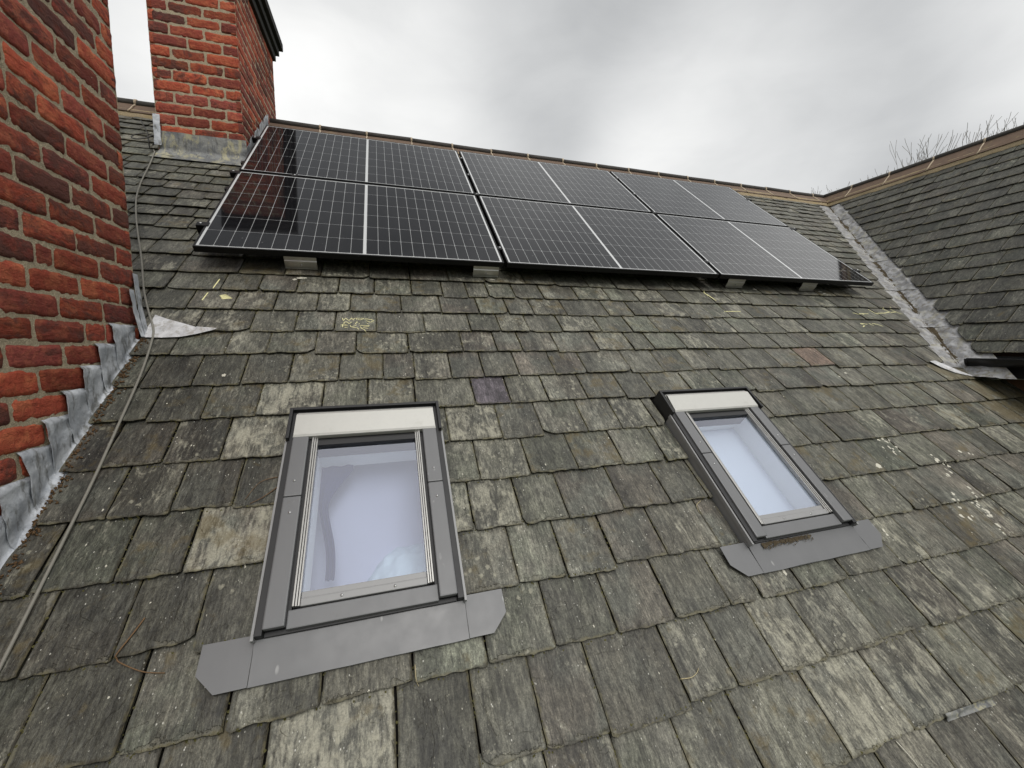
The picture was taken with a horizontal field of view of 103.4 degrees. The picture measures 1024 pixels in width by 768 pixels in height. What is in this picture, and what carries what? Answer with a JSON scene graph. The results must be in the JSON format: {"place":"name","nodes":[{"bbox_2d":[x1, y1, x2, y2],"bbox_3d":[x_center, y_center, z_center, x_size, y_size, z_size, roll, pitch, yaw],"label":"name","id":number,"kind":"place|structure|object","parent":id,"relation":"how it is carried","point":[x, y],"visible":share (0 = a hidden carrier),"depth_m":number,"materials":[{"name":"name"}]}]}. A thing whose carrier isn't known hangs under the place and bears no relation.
{"place":"outdoors","nodes":[
{"label":"outdoors","id":0,"kind":"place"},
{"bbox_2d":[108,0,1023,194],"label":"sky","id":1,"kind":"structure","parent":0,"point":[792,95],"materials":[{"name":"grey"}]},
{"label":"rail","id":2,"kind":"object","parent":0,"visible":0},
{"bbox_2d":[192,171,503,266],"bbox_3d":[-1.027,-1.172,2.841,1.762,0.035,1.134,-2,46,-17],"label":"solar panel","id":3,"kind":"object","parent":2,"relation":"attached to","point":[254,213],"visible":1,"depth_m":2.72,"materials":[{"name":"black glass"}]},
{"bbox_2d":[195,222,209,231],"bbox_3d":[-1.810,-0.925,2.374,0.064,0.046,0.044,-2,46,-17],"label":"panel clamp","id":4,"kind":"object","parent":3,"relation":"attached to","point":[199,226],"visible":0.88,"depth_m":2.36,"materials":[{"name":"metal"}]},
{"bbox_2d":[229,170,240,177],"bbox_3d":[-2.002,-1.522,2.932,0.064,0.046,0.044,-2,46,-17],"label":"panel clamp","id":5,"kind":"object","parent":3,"relation":"attached to","point":[232,173],"visible":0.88,"depth_m":2.91,"materials":[{"name":"metal"}]},
{"bbox_2d":[478,195,718,277],"bbox_3d":[0.680,-1.235,3.363,1.762,0.035,1.134,-2,46,-17],"label":"solar panel","id":6,"kind":"object","parent":2,"relation":"attached to","point":[527,234],"visible":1,"depth_m":3.25,"materials":[{"name":"black glass"}]},
{"bbox_2d":[655,214,873,285],"bbox_3d":[2.386,-1.298,3.884,1.762,0.035,1.134,-2,46,-17],"label":"solar panel","id":7,"kind":"object","parent":2,"relation":"attached to","point":[737,250],"visible":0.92,"depth_m":3.78,"materials":[{"name":"black glass"}]},
{"label":"rail","id":8,"kind":"object","parent":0,"visible":0},
{"bbox_2d":[239,125,474,194],"bbox_3d":[-1.293,-1.997,3.613,1.762,0.036,1.134,-2,46,-17],"label":"solar panel","id":9,"kind":"object","parent":8,"relation":"attached to","point":[300,153],"visible":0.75,"depth_m":3.52,"materials":[{"name":"black glass"}]},
{"bbox_2d":[252,136,260,142],"bbox_3d":[-2.185,-2.091,3.464,0.064,0.046,0.044,-2,46,-17],"label":"panel clamp","id":10,"kind":"object","parent":9,"relation":"attached to","point":[254,139],"visible":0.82,"depth_m":3.45,"materials":[{"name":"metal"}]},
{"bbox_2d":[459,151,651,212],"bbox_3d":[0.414,-2.060,4.134,1.762,0.036,1.134,-2,46,-17],"label":"solar panel","id":11,"kind":"object","parent":8,"relation":"attached to","point":[505,177],"visible":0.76,"depth_m":4.05,"materials":[{"name":"black glass"}]},
{"bbox_2d":[610,171,788,226],"bbox_3d":[2.120,-2.123,4.655,1.762,0.036,1.134,-2,46,-17],"label":"solar panel","id":12,"kind":"object","parent":8,"relation":"attached to","point":[657,195],"visible":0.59,"depth_m":4.58,"materials":[{"name":"black glass"}]},
{"label":"ground","id":13,"kind":"structure","parent":0,"visible":0},
{"bbox_2d":[811,112,1018,193],"bbox_3d":[21.414,-3.253,20.647,9.428,17.615,9.065,-2,5,-17],"label":"bare tree","id":14,"kind":"object","parent":13,"relation":"on","point":[987,132],"visible":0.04,"depth_m":18.27,"materials":[{"name":"brown plant"}]},
{"bbox_2d":[983,119,1023,136],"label":"bare tree","id":15,"kind":"object","parent":13,"relation":"on","point":[1006,126],"depth_m":19.03,"materials":[{"name":"brown plant"}]},
{"bbox_2d":[993,352,1023,390],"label":"wing wall","id":16,"kind":"structure","parent":13,"relation":"on","point":[1018,383],"depth_m":3.15,"materials":[{"name":"brick"}]},
{"bbox_2d":[0,97,1023,767],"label":"slate roof","id":17,"kind":"structure","parent":16,"relation":"on","point":[908,681],"depth_m":1.57,"materials":[{"name":"grey stone"}]},
{"bbox_2d":[0,0,147,568],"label":"brick chimney","id":18,"kind":"object","parent":17,"relation":"on","point":[70,324],"visible":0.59,"depth_m":1.42,"materials":[{"name":"brick"}]},
{"bbox_2d":[0,338,147,594],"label":"leaf litter","id":19,"kind":"object","parent":17,"relation":"on","point":[50,501],"visible":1,"depth_m":1.39,"materials":[{"name":"plant"}]},
{"bbox_2d":[0,120,154,670],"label":"cable","id":20,"kind":"object","parent":17,"relation":"on","point":[30,606],"visible":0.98,"depth_m":1.41,"materials":[{"name":"metal"}]},
{"bbox_2d":[114,618,164,672],"bbox_3d":[-0.991,0.708,1.095,0.123,0.018,0.149,-2,46,-17],"label":"twig","id":21,"kind":"object","parent":17,"relation":"on","point":[131,635],"visible":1,"depth_m":1.07,"materials":[{"name":"brown wood"}]},
{"bbox_2d":[144,315,216,337],"bbox_3d":[-1.573,-0.279,1.940,0.280,0.008,0.173,-2,46,-17],"label":"lead flashing","id":22,"kind":"object","parent":17,"relation":"on","point":[165,328],"visible":1,"depth_m":1.92,"materials":[{"name":"grey metal"}]},
{"bbox_2d":[146,0,282,165],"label":"brick chimney","id":23,"kind":"object","parent":17,"relation":"on","point":[213,77],"visible":0.71,"depth_m":3.27,"materials":[{"name":"brick"}]},
{"bbox_2d":[219,294,230,298],"bbox_3d":[-1.527,-0.467,2.161,0.067,0.006,0.054,-2,46,-17],"label":"chalk note","id":24,"kind":"object","parent":17,"relation":"on","point":[226,297],"visible":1,"depth_m":2.16,"materials":[{"name":"yellow"}]},
{"bbox_2d":[283,256,317,269],"bbox_3d":[-1.269,-0.741,2.431,0.176,0.088,0.044,-2,46,-17],"label":"roof bracket","id":25,"kind":"object","parent":17,"relation":"on","point":[300,263],"visible":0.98,"depth_m":2.43,"materials":[{"name":"metal"}]},
{"bbox_2d":[195,401,505,694],"bbox_3d":[-0.527,0.488,1.488,0.850,0.207,0.931,-2,46,-17],"label":"skylight","id":26,"kind":"object","parent":17,"relation":"attached to","point":[299,629],"visible":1,"depth_m":1.28,"materials":[{"name":"grey metal"}]},
{"bbox_2d":[319,465,352,580],"bbox_3d":[-0.716,0.500,1.631,0.139,0.433,0.324,-2,5,-17],"label":"curtain","id":27,"kind":"object","parent":26,"relation":"hanging from","point":[333,478],"visible":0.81,"depth_m":1.64,"materials":[{"name":"white fabric"}]},
{"bbox_2d":[341,318,373,331],"bbox_3d":[-0.840,-0.324,2.198,0.174,0.013,0.124,-2,46,-17],"label":"chalk note","id":28,"kind":"object","parent":17,"relation":"on","point":[356,322],"visible":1,"depth_m":2.20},
{"bbox_2d":[310,460,422,590],"bbox_3d":[-0.573,0.716,1.683,0.980,0.395,1.300,-2,46,-17],"label":"attic room","id":29,"kind":"object","parent":17,"relation":"attached to","point":[374,514],"visible":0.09,"depth_m":1.75,"materials":[{"name":"white paint"}]},
{"bbox_2d":[367,544,424,580],"bbox_3d":[-0.348,0.839,1.663,0.500,0.349,0.300,-2,5,-17],"label":"duvet","id":30,"kind":"object","parent":29,"relation":"in","point":[399,561],"visible":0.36,"depth_m":1.58,"materials":[{"name":"white fabric"}]},
{"bbox_2d":[472,266,498,277],"bbox_3d":[-0.179,-0.781,2.764,0.176,0.088,0.044,-2,46,-17],"label":"roof bracket","id":31,"kind":"object","parent":17,"relation":"attached to","point":[481,271],"visible":0.95,"depth_m":2.76,"materials":[{"name":"metal"}]},
{"bbox_2d":[0,273,1023,767],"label":"moss","id":32,"kind":"object","parent":17,"relation":"on","point":[472,519],"visible":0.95,"depth_m":1.59,"materials":[{"name":"green plant"}]},
{"bbox_2d":[48,277,1005,764],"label":"bird droppings","id":33,"kind":"object","parent":17,"relation":"on","point":[720,527],"visible":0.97,"depth_m":2.08,"materials":[{"name":"white"}]},
{"bbox_2d":[723,279,745,287],"bbox_3d":[1.871,-0.857,3.389,0.176,0.088,0.044,-2,46,-17],"label":"roof bracket","id":34,"kind":"object","parent":17,"relation":"on","point":[735,283],"visible":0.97,"depth_m":3.39,"materials":[{"name":"metal"}]},
{"bbox_2d":[652,386,882,576],"bbox_3d":[1.139,0.488,2.063,0.850,0.383,0.931,-2,46,-17],"label":"skylight","id":35,"kind":"object","parent":17,"relation":"attached to","point":[763,482],"visible":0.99,"depth_m":1.94,"materials":[{"name":"grey metal"}]},
{"bbox_2d":[761,534,812,548],"bbox_3d":[1.154,0.659,1.688,0.275,0.002,0.035,-2,46,-17],"label":"grit","id":36,"kind":"object","parent":35,"relation":"on","point":[792,540],"visible":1,"depth_m":1.69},
{"bbox_2d":[796,283,817,290],"bbox_3d":[2.655,-0.886,3.629,0.176,0.088,0.044,-2,46,-17],"label":"roof bracket","id":37,"kind":"object","parent":17,"relation":"on","point":[807,286],"visible":0.95,"depth_m":3.63,"materials":[{"name":"metal"}]},
{"bbox_2d":[896,741,918,767],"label":"twig","id":38,"kind":"object","parent":17,"relation":"on","point":[906,752],"visible":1,"depth_m":1.25,"materials":[{"name":"beige wood"}]},
{"bbox_2d":[820,203,1016,379],"bbox_3d":[4.122,-1.403,4.566,0.327,2.409,3.807,2,6,22],"label":"valley flashing","id":39,"kind":"object","parent":17,"relation":"attached to","point":[954,340],"visible":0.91,"depth_m":3.82,"materials":[{"name":"grey metal"}]},
{"bbox_2d":[828,206,958,363],"bbox_3d":[4.165,-1.441,4.674,0.073,2.299,3.483,2,6,22],"label":"valley debris","id":40,"kind":"object","parent":39,"relation":"on","point":[932,330],"visible":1,"depth_m":3.94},
{"bbox_2d":[824,124,1023,352],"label":"slate roof","id":41,"kind":"structure","parent":17,"relation":"attached to","point":[947,228],"depth_m":4.12,"materials":[{"name":"grey stone"}]},
{"bbox_2d":[964,356,1023,378],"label":"gutter","id":42,"kind":"object","parent":41,"relation":"attached to","point":[1014,365],"visible":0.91,"depth_m":2.98,"materials":[{"name":"black plastic"}]},
{"bbox_2d":[930,361,973,376],"bbox_3d":[3.364,-0.117,3.096,0.250,0.007,0.190,-2,46,-17],"label":"lead flashing","id":43,"kind":"object","parent":17,"relation":"on","point":[944,366],"visible":1,"depth_m":3.10,"materials":[{"name":"grey metal"}]},
{"bbox_2d":[945,697,995,721],"bbox_3d":[1.555,1.101,1.370,0.248,0.017,0.028,-2,46,-17],"label":"lead strip","id":44,"kind":"object","parent":17,"relation":"on","point":[970,709],"visible":1,"depth_m":1.37,"materials":[{"name":"grey metal"}]}
]}

